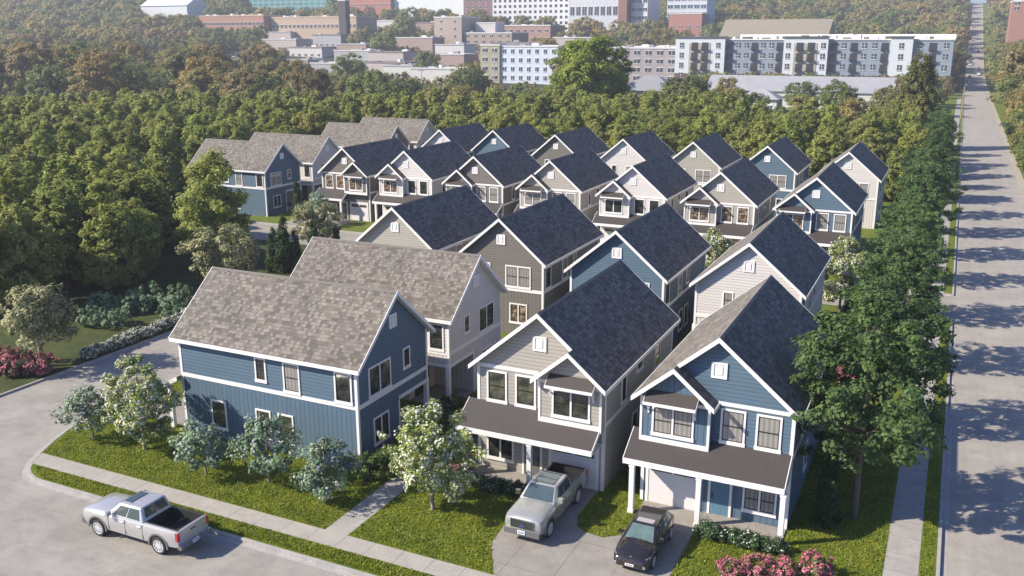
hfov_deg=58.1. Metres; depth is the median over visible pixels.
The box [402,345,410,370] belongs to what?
window
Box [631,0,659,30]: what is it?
office building
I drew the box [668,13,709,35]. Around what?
brick building
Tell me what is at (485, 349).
window
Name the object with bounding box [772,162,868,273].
house
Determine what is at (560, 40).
building
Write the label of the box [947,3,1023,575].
road
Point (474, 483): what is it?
hedge bush
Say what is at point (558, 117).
forest tree
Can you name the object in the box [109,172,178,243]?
forest tree
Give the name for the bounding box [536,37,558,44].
broadleaf tree
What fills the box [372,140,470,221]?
house
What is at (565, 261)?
window
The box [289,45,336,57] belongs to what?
building
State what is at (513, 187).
window
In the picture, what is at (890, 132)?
forest tree
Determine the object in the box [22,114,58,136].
forest tree
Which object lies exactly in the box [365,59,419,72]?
building
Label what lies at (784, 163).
house
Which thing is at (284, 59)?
broadleaf tree
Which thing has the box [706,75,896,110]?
row building
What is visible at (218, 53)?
broadleaf tree
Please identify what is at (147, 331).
hydrangea bush
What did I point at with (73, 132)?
forest tree
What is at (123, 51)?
broadleaf tree
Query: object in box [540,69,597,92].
broadleaf tree
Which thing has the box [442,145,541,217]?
house
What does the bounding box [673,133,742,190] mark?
house
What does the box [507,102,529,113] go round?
forest tree
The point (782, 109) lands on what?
broadleaf tree
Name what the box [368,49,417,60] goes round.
building
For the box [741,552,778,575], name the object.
azalea bush
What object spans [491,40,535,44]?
building
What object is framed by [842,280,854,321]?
arborvitae
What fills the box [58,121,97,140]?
forest tree
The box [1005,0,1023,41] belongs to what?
brick building
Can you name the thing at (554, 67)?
broadleaf tree
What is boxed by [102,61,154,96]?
broadleaf tree
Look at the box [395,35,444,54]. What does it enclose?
building
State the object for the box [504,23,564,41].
brick building
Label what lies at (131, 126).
forest tree
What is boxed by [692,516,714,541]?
hedge bush
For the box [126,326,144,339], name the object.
hydrangea bush
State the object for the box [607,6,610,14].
window
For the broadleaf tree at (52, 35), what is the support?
on the ground at (959, 80)
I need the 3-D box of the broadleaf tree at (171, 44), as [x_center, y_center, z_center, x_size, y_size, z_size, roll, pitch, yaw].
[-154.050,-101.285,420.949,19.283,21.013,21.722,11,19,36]
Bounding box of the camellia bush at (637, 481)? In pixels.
[626,464,640,485]
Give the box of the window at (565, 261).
[562,257,567,280]
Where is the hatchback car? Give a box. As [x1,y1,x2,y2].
[614,505,673,570]
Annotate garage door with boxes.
[350,201,368,221]
[384,205,394,212]
[548,449,598,490]
[602,226,618,240]
[645,468,695,510]
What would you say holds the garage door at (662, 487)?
in the house at (716, 436)
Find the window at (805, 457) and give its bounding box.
[802,438,808,472]
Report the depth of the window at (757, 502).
44.56 m
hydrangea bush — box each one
[77,346,97,358]
[89,342,103,354]
[99,338,116,351]
[111,334,126,347]
[120,331,137,344]
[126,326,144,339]
[139,326,155,336]
[149,321,161,333]
[155,316,171,329]
[167,315,180,327]
[174,312,182,318]
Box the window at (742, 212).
[736,207,748,224]
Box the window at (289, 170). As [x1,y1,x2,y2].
[287,169,291,178]
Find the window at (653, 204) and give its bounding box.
[649,200,659,211]
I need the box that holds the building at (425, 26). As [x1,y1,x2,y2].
[413,21,433,35]
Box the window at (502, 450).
[486,436,513,463]
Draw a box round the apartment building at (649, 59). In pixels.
[606,44,675,83]
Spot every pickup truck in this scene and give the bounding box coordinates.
[82,490,210,553]
[504,462,587,539]
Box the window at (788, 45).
[785,43,790,48]
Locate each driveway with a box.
[127,395,185,424]
[285,217,310,224]
[330,221,353,225]
[491,488,701,575]
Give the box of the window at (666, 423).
[650,406,693,442]
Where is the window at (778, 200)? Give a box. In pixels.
[775,198,781,210]
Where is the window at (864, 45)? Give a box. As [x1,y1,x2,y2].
[861,43,866,48]
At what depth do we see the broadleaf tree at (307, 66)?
382.36 m
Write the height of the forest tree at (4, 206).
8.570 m
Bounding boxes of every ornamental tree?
[49,383,124,439]
[168,416,237,474]
[224,412,302,482]
[288,435,367,502]
[294,190,329,217]
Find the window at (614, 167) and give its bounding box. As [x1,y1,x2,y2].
[611,165,616,172]
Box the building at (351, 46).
[337,42,370,49]
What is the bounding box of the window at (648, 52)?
[645,50,651,54]
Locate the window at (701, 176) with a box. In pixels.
[695,169,711,183]
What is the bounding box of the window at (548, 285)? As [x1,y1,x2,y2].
[545,266,551,290]
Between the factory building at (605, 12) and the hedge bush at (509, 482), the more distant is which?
the factory building at (605, 12)
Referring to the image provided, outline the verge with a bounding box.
[983,3,1023,178]
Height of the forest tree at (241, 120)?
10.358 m
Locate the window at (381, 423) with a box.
[373,409,390,446]
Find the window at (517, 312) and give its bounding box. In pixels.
[509,302,526,324]
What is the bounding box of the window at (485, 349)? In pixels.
[481,344,491,353]
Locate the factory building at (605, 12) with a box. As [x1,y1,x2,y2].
[569,0,617,31]
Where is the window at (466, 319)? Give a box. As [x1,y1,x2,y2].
[463,313,469,335]
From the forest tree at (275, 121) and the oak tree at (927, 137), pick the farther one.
the forest tree at (275, 121)
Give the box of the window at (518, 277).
[505,265,530,289]
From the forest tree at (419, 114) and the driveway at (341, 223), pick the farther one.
the forest tree at (419, 114)
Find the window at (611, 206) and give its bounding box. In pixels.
[604,199,622,214]
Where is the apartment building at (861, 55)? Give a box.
[674,34,955,87]
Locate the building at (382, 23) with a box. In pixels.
[377,19,393,28]
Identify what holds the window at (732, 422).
in the house at (716, 436)
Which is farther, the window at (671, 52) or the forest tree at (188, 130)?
the window at (671, 52)
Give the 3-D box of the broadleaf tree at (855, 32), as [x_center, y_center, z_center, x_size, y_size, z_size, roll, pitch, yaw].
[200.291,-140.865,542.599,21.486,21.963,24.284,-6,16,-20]
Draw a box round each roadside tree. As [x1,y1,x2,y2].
[986,72,999,79]
[994,71,1023,107]
[999,101,1023,135]
[1001,84,1023,117]
[1001,88,1023,121]
[1007,119,1023,145]
[1008,132,1023,160]
[1015,143,1023,172]
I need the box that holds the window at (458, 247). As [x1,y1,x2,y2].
[455,243,461,251]
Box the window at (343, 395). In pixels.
[333,371,352,406]
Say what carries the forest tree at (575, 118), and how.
on the lawn at (364, 226)
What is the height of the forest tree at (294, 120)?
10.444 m
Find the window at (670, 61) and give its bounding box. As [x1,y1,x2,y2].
[668,59,674,63]
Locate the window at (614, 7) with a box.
[613,6,616,14]
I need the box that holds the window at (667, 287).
[664,283,669,304]
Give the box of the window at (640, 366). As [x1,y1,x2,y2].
[636,360,643,373]
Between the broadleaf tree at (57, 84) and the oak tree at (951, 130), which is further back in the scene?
the broadleaf tree at (57, 84)
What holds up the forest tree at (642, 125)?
on the lawn at (364, 226)
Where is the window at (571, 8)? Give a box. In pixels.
[570,7,573,15]
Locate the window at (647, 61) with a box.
[645,59,650,63]
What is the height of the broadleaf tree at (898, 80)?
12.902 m
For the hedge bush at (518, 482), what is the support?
on the lawn at (929, 500)
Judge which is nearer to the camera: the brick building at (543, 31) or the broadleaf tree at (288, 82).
the broadleaf tree at (288, 82)
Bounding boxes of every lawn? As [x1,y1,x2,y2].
[0,238,307,393]
[31,304,950,575]
[249,93,962,293]
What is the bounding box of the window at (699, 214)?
[689,206,708,221]
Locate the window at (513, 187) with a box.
[512,186,514,199]
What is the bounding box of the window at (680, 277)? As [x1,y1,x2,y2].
[677,272,682,295]
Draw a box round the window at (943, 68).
[941,65,946,70]
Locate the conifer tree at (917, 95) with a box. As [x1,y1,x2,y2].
[895,50,941,122]
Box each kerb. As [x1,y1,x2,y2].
[0,238,307,398]
[22,303,955,575]
[250,95,964,296]
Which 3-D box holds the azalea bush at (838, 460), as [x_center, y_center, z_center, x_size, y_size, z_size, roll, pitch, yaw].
[18.214,9.096,51.299,1.979,1.626,2.209,-7,17,-23]
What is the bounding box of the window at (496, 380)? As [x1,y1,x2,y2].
[486,369,507,404]
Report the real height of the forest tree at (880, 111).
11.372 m
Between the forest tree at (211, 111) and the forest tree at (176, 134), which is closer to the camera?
the forest tree at (176, 134)
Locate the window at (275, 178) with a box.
[270,171,281,186]
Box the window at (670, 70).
[667,68,673,72]
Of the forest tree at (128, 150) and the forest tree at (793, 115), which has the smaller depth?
the forest tree at (128, 150)
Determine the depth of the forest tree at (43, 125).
140.54 m
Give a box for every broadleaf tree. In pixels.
[0,38,18,46]
[0,40,76,94]
[0,45,11,53]
[0,53,23,68]
[0,60,12,95]
[0,68,25,94]
[0,74,27,97]
[6,77,48,99]
[10,41,57,56]
[11,33,36,45]
[16,37,30,43]
[23,64,75,102]
[31,31,53,42]
[34,30,69,43]
[48,41,100,62]
[51,62,77,100]
[54,37,78,45]
[59,57,81,68]
[60,69,88,91]
[62,44,90,54]
[64,51,126,85]
[66,58,127,108]
[67,32,97,45]
[69,82,92,102]
[74,46,134,81]
[77,69,126,97]
[86,39,111,45]
[94,40,121,50]
[99,33,124,46]
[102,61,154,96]
[104,39,125,48]
[112,53,137,64]
[113,40,155,67]
[115,52,144,66]
[122,48,154,60]
[127,60,156,86]
[130,40,155,58]
[142,70,171,96]
[149,67,176,89]
[150,37,188,58]
[153,46,187,65]
[156,43,193,65]
[159,51,210,97]
[163,53,180,64]
[166,47,192,58]
[169,146,253,255]
[171,55,226,93]
[175,42,198,50]
[175,66,226,95]
[178,37,211,45]
[185,45,208,50]
[189,46,237,65]
[192,43,230,62]
[197,55,233,70]
[204,37,229,54]
[214,66,249,92]
[215,67,262,99]
[217,65,271,103]
[233,44,284,65]
[233,62,256,72]
[238,39,269,51]
[241,52,264,66]
[242,43,276,58]
[246,75,282,99]
[253,57,287,78]
[265,65,309,93]
[269,59,304,84]
[270,66,337,101]
[278,53,290,63]
[279,78,308,95]
[281,66,314,84]
[289,59,314,73]
[310,68,333,83]
[329,51,365,77]
[333,76,364,97]
[340,69,389,97]
[373,83,411,109]
[375,79,406,93]
[383,77,423,95]
[413,50,445,66]
[427,84,473,110]
[443,63,492,89]
[450,66,489,93]
[469,92,492,106]
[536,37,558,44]
[537,38,556,44]
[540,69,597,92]
[543,34,635,101]
[546,55,563,86]
[632,92,648,99]
[645,27,673,45]
[656,39,673,44]
[659,74,711,98]
[670,28,693,35]
[670,81,718,94]
[710,77,744,95]
[720,87,739,98]
[746,91,773,116]
[763,106,789,120]
[783,81,820,105]
[787,92,817,112]
[814,78,851,106]
[819,83,864,119]
[837,97,868,128]
[846,30,860,33]
[866,87,901,113]
[888,77,928,101]
[916,28,939,33]
[917,73,945,99]
[951,49,964,77]
[953,44,971,77]
[981,41,1011,65]
[986,43,1023,103]
[989,70,1003,86]
[991,47,1020,84]
[992,42,1022,68]
[993,48,1011,82]
[995,50,1023,95]
[998,40,1023,51]
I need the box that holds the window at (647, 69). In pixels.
[645,67,650,71]
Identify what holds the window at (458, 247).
in the house at (457, 219)
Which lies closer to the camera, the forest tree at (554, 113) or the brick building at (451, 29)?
the forest tree at (554, 113)
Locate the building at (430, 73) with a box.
[410,65,471,86]
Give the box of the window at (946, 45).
[944,43,948,48]
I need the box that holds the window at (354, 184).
[349,178,362,191]
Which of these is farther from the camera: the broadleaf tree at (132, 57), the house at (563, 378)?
the broadleaf tree at (132, 57)
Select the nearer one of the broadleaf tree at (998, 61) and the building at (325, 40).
the broadleaf tree at (998, 61)
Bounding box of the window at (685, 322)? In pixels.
[683,302,687,326]
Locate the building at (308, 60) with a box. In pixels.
[287,57,324,65]
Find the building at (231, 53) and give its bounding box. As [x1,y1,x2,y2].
[228,51,242,56]
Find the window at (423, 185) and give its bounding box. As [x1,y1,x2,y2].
[419,181,427,195]
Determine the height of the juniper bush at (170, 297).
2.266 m
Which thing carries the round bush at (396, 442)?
on the lawn at (929, 500)
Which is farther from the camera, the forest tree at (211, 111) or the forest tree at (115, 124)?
the forest tree at (211, 111)
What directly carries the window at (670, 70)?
in the apartment building at (649, 59)
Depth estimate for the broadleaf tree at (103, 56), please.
295.15 m
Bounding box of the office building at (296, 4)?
[249,0,337,11]
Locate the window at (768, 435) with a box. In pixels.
[754,414,782,453]
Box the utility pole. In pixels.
[960,86,967,117]
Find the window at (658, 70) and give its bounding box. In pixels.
[656,68,662,72]
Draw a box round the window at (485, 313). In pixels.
[478,300,494,334]
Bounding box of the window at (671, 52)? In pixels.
[668,50,674,55]
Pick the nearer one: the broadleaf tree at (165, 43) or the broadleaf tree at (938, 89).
the broadleaf tree at (938, 89)
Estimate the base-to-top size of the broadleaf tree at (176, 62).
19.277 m
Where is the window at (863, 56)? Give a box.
[860,54,865,59]
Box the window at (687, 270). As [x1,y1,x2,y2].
[685,266,689,284]
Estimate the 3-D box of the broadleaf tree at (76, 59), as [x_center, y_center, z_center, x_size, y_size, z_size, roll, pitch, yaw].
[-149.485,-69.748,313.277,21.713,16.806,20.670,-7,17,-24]
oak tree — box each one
[789,282,960,518]
[833,261,957,396]
[852,229,948,343]
[865,204,955,302]
[878,185,953,254]
[887,160,963,231]
[898,137,960,188]
[898,146,967,217]
[911,133,949,170]
[922,111,959,146]
[924,107,956,134]
[927,117,963,156]
[927,129,956,164]
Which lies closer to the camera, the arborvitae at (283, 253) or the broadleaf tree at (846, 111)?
the arborvitae at (283, 253)
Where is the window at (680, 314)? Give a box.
[677,307,682,332]
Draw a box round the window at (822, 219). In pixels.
[815,213,828,230]
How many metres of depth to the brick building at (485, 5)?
755.99 m
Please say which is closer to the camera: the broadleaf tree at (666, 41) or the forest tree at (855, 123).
the forest tree at (855, 123)
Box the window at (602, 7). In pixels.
[600,6,604,15]
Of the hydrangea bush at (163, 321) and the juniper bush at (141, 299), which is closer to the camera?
the hydrangea bush at (163, 321)
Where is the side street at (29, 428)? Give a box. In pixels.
[0,336,180,474]
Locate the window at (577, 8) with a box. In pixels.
[576,7,580,15]
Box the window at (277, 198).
[273,194,281,208]
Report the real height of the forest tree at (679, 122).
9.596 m
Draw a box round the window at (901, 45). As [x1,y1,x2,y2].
[899,43,903,48]
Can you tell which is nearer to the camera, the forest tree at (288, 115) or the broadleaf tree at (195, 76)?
the forest tree at (288, 115)
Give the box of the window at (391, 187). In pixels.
[383,180,397,193]
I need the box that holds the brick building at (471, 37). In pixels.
[463,31,528,51]
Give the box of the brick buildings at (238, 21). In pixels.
[199,14,285,38]
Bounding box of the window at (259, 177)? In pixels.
[255,174,263,187]
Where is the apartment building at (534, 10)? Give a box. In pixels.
[493,0,569,34]
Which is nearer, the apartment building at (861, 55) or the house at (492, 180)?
the house at (492, 180)
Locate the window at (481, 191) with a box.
[477,186,485,201]
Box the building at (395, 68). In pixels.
[383,63,414,79]
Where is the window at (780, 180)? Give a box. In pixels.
[769,174,786,188]
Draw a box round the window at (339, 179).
[336,175,343,189]
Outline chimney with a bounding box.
[337,0,350,41]
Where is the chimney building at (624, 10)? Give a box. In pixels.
[617,0,631,31]
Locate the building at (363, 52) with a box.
[333,48,384,61]
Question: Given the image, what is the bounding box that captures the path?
[326,431,473,534]
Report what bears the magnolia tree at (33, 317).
on the lawn at (172, 267)
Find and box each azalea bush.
[0,345,22,366]
[0,348,37,377]
[22,351,60,376]
[449,453,474,470]
[715,554,747,575]
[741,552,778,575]
[766,554,804,575]
[797,549,834,575]
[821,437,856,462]
[836,364,851,378]
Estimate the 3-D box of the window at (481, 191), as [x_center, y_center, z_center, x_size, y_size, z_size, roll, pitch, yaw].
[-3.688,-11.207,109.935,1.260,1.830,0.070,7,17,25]
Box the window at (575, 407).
[551,389,590,423]
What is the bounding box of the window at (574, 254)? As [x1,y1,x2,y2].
[573,252,576,262]
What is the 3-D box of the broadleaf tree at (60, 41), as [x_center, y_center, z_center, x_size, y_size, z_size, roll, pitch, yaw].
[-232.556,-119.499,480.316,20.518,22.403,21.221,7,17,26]
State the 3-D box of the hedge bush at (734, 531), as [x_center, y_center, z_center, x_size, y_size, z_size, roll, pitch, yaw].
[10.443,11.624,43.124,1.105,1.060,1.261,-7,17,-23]
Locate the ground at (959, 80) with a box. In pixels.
[155,3,1020,219]
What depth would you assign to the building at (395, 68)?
481.04 m
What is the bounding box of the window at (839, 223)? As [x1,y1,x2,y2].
[832,214,846,232]
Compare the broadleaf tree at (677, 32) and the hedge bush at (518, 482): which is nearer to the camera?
the hedge bush at (518, 482)
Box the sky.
[970,0,986,2]
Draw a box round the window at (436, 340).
[428,323,444,352]
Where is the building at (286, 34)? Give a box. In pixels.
[264,31,295,38]
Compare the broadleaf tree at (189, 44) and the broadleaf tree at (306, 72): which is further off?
the broadleaf tree at (189, 44)
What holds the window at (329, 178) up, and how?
in the house at (350, 185)
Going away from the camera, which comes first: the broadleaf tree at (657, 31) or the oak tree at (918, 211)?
the oak tree at (918, 211)
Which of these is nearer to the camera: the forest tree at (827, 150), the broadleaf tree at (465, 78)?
the forest tree at (827, 150)
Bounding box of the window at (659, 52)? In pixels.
[657,50,663,54]
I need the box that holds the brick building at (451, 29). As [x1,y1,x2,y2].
[434,15,479,43]
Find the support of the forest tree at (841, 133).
on the lawn at (364, 226)
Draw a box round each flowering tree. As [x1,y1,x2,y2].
[97,353,182,449]
[377,398,488,509]
[702,227,735,268]
[823,236,873,310]
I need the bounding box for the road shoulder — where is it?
[982,3,1023,199]
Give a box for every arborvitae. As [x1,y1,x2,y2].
[265,226,281,272]
[272,214,293,273]
[287,228,302,271]
[291,180,303,214]
[306,218,318,243]
[331,224,339,238]
[810,453,842,529]
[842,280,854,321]
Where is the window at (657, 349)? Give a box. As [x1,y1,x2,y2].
[653,342,660,370]
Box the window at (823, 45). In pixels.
[820,43,825,48]
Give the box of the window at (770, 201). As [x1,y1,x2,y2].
[769,197,771,211]
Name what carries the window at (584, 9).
in the factory building at (605, 12)
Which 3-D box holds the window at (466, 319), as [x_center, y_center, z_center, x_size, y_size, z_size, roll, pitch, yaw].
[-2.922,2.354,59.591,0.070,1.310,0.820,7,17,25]
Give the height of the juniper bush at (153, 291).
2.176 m
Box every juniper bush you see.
[75,305,107,326]
[83,291,122,311]
[98,307,133,327]
[116,293,154,314]
[125,280,166,304]
[154,299,185,316]
[157,283,194,308]
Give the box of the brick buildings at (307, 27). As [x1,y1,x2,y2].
[270,14,376,42]
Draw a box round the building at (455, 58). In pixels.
[435,51,477,66]
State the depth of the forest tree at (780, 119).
154.44 m
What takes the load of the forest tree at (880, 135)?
on the lawn at (364, 226)
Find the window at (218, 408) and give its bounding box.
[210,399,228,431]
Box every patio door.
[301,185,307,201]
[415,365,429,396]
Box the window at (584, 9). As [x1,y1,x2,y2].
[582,6,586,15]
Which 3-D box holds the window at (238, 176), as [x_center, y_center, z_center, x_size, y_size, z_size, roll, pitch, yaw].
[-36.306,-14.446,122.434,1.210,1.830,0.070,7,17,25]
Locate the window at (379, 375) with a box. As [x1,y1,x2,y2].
[368,357,391,399]
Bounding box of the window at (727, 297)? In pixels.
[721,291,733,306]
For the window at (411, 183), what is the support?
in the house at (405, 176)
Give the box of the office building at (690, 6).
[667,0,714,25]
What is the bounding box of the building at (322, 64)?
[310,60,353,72]
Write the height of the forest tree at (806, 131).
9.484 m
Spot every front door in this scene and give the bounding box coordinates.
[342,202,347,218]
[522,443,542,475]
[706,480,732,517]
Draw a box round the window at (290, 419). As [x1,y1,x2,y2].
[277,413,294,445]
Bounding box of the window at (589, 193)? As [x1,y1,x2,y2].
[588,191,590,205]
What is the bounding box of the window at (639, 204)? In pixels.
[633,198,644,215]
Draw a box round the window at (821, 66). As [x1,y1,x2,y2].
[819,64,823,69]
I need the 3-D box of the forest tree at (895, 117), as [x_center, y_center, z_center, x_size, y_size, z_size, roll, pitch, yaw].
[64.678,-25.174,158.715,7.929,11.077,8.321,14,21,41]
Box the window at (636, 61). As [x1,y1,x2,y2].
[633,59,639,63]
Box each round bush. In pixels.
[351,448,388,481]
[379,443,407,477]
[387,436,424,456]
[414,412,448,435]
[435,391,466,423]
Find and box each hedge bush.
[470,471,480,487]
[476,474,489,488]
[481,474,501,491]
[491,476,507,493]
[500,478,517,494]
[506,479,526,496]
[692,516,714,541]
[704,521,725,539]
[716,524,732,543]
[722,526,747,546]
[732,528,753,548]
[745,531,764,551]
[758,534,777,554]
[765,535,791,554]
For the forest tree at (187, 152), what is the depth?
132.12 m
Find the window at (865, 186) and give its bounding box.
[857,183,868,192]
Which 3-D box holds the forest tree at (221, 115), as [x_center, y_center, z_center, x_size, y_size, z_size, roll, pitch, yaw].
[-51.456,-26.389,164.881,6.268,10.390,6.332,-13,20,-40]
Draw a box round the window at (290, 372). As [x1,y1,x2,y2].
[282,362,300,395]
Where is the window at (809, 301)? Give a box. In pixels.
[808,292,811,309]
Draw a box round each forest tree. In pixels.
[0,116,10,143]
[0,120,27,156]
[0,145,14,157]
[0,154,34,191]
[0,160,40,271]
[0,177,35,204]
[0,201,26,278]
[0,204,70,302]
[0,227,18,306]
[1,189,40,217]
[5,144,58,184]
[7,125,36,145]
[10,118,45,131]
[13,138,51,161]
[18,160,43,192]
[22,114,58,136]
[25,112,46,120]
[25,184,91,288]
[26,129,60,170]
[31,178,93,268]
[32,120,56,142]
[34,152,86,207]
[43,153,59,174]
[52,120,88,155]
[52,128,70,151]
[53,121,62,134]
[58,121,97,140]
[59,138,84,155]
[61,115,90,131]
[62,146,114,190]
[68,178,144,269]
[71,203,133,291]
[82,117,93,131]
[82,138,109,158]
[84,125,126,182]
[86,148,153,185]
[87,199,163,289]
[91,115,113,137]
[94,110,118,127]
[94,190,125,201]
[95,167,163,226]
[108,119,127,142]
[108,144,147,171]
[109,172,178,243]
[114,127,162,159]
[121,124,138,133]
[121,149,146,166]
[122,197,163,266]
[138,153,181,203]
[139,110,156,130]
[140,117,158,135]
[142,160,185,246]
[145,122,158,140]
[146,123,178,177]
[146,128,182,186]
[155,104,188,136]
[155,126,185,177]
[156,107,185,124]
[166,113,184,126]
[178,125,223,181]
[178,174,224,219]
[179,114,205,153]
[179,139,199,190]
[187,112,213,127]
[199,105,218,124]
[206,120,242,138]
[212,111,228,124]
[214,117,252,138]
[220,116,250,139]
[229,128,248,140]
[235,111,255,126]
[246,113,256,122]
[246,124,255,134]
[250,123,274,133]
[251,105,279,131]
[257,108,296,131]
[261,110,288,131]
[269,124,299,133]
[288,111,315,134]
[296,104,335,134]
[302,104,313,116]
[308,103,336,134]
[316,100,330,114]
[320,112,341,126]
[340,101,362,122]
[390,112,402,117]
[408,108,430,119]
[424,109,445,128]
[435,118,456,130]
[446,114,469,126]
[471,114,487,122]
[478,104,502,121]
[478,113,504,132]
[486,107,521,131]
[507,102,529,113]
[512,110,524,123]
[517,103,535,126]
[519,110,544,134]
[531,100,549,123]
[532,117,556,140]
[546,118,557,132]
[548,112,561,118]
[548,125,569,135]
[549,114,573,127]
[554,115,568,128]
[564,102,580,116]
[565,113,585,130]
[570,98,590,119]
[584,102,609,138]
[585,111,606,128]
[586,102,601,116]
[592,127,610,144]
[603,100,636,132]
[603,120,615,131]
[605,124,633,148]
[606,111,636,141]
[619,103,635,112]
[628,109,647,120]
[631,114,647,130]
[632,122,649,133]
[642,121,663,133]
[643,107,658,118]
[646,116,658,124]
[652,117,663,127]
[652,128,677,153]
[655,119,685,152]
[659,105,691,120]
[666,116,688,133]
[666,136,680,152]
[668,110,682,121]
[676,127,702,153]
[677,135,700,151]
[680,117,696,138]
[685,101,699,119]
[692,108,722,137]
[702,95,728,124]
[715,112,747,133]
[716,109,747,128]
[716,124,731,142]
[717,119,737,134]
[724,126,757,152]
[729,120,758,150]
[729,140,742,160]
[731,97,756,127]
[737,114,785,159]
[746,138,777,158]
[751,110,768,122]
[752,111,772,123]
[755,113,772,132]
[771,113,795,144]
[773,116,808,155]
[782,111,803,140]
[790,113,809,138]
[793,125,813,147]
[794,110,818,132]
[795,133,812,152]
[801,111,821,131]
[806,128,850,178]
[810,131,821,142]
[812,140,839,174]
[814,116,838,143]
[814,127,846,148]
[820,103,846,131]
[840,116,849,128]
[843,131,887,161]
[845,130,856,142]
[847,113,895,152]
[849,117,864,134]
[866,128,893,163]
[867,106,892,118]
[877,116,901,147]
[881,110,901,128]
[884,144,914,201]
[887,100,904,115]
[888,122,939,190]
[893,111,920,141]
[898,103,931,127]
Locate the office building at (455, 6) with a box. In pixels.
[393,0,463,17]
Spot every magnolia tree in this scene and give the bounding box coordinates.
[0,283,82,361]
[174,223,262,277]
[287,200,347,241]
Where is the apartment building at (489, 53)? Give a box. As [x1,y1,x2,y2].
[480,44,519,82]
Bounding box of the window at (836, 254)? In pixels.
[827,250,841,264]
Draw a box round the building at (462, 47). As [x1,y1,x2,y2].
[434,42,476,52]
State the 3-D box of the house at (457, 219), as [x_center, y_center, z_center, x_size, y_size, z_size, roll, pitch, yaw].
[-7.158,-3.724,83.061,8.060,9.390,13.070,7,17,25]
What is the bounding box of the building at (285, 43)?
[261,38,310,50]
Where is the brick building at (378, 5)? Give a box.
[349,0,393,17]
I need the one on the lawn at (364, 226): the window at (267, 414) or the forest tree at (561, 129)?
the forest tree at (561, 129)
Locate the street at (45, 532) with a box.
[0,469,342,575]
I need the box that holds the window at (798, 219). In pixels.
[785,213,803,229]
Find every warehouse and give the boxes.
[141,0,208,18]
[719,19,834,38]
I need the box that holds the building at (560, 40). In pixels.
[552,35,591,44]
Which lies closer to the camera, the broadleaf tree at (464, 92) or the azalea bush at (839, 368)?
the azalea bush at (839, 368)
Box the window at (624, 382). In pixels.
[621,376,626,405]
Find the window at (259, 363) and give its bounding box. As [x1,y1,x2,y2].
[254,357,267,383]
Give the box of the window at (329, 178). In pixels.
[325,174,333,188]
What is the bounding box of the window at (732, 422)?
[718,408,746,447]
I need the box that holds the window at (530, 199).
[524,192,540,205]
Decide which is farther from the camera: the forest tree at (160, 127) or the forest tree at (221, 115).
the forest tree at (221, 115)
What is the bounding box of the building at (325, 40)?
[312,33,354,48]
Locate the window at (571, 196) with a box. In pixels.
[566,193,575,204]
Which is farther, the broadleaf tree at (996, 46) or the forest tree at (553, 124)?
the broadleaf tree at (996, 46)
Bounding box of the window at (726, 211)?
[720,206,732,223]
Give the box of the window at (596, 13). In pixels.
[594,6,598,15]
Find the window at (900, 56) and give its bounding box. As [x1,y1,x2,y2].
[898,54,902,59]
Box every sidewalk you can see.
[29,453,495,575]
[882,318,939,575]
[930,98,960,292]
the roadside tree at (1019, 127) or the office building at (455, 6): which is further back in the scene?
the office building at (455, 6)
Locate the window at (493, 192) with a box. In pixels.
[489,187,498,202]
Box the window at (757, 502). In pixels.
[741,487,776,518]
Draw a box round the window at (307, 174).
[304,165,310,177]
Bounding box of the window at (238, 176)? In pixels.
[235,172,242,185]
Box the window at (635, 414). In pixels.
[631,408,637,431]
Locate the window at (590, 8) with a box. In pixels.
[588,6,592,15]
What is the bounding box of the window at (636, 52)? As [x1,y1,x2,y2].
[634,50,640,54]
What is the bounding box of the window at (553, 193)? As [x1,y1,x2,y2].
[552,192,561,196]
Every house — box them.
[162,266,435,467]
[189,138,303,216]
[249,132,339,203]
[290,236,507,406]
[315,138,408,221]
[322,122,411,148]
[355,185,498,251]
[360,117,436,148]
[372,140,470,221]
[421,123,488,156]
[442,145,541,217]
[455,259,680,490]
[459,193,603,332]
[470,123,546,155]
[514,148,618,228]
[531,127,609,165]
[564,202,711,345]
[592,153,697,241]
[600,130,676,175]
[622,275,831,543]
[627,75,685,94]
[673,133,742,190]
[680,157,779,260]
[689,211,830,329]
[747,89,783,110]
[749,136,812,216]
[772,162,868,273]
[819,141,889,228]
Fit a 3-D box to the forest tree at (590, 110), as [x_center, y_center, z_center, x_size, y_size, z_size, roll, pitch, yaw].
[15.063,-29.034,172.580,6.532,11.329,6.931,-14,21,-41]
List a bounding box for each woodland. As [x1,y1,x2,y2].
[0,0,1023,104]
[0,85,919,132]
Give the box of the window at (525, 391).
[514,374,536,409]
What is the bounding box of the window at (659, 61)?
[657,59,662,63]
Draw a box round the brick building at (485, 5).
[463,0,492,16]
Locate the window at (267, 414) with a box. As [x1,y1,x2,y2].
[255,408,272,440]
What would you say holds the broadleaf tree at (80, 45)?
on the ground at (959, 80)
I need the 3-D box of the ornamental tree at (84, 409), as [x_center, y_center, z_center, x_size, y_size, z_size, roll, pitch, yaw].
[-25.137,7.300,54.130,4.001,3.699,3.530,-2,15,-7]
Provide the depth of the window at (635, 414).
51.98 m
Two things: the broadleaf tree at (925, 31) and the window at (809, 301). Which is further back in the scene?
the broadleaf tree at (925, 31)
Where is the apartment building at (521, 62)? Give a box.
[500,43,564,84]
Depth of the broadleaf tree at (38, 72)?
276.73 m
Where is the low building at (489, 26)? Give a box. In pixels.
[475,22,504,31]
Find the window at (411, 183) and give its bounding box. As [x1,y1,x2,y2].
[407,180,415,194]
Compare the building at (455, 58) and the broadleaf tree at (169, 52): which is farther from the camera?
the building at (455, 58)
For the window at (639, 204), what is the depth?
101.48 m

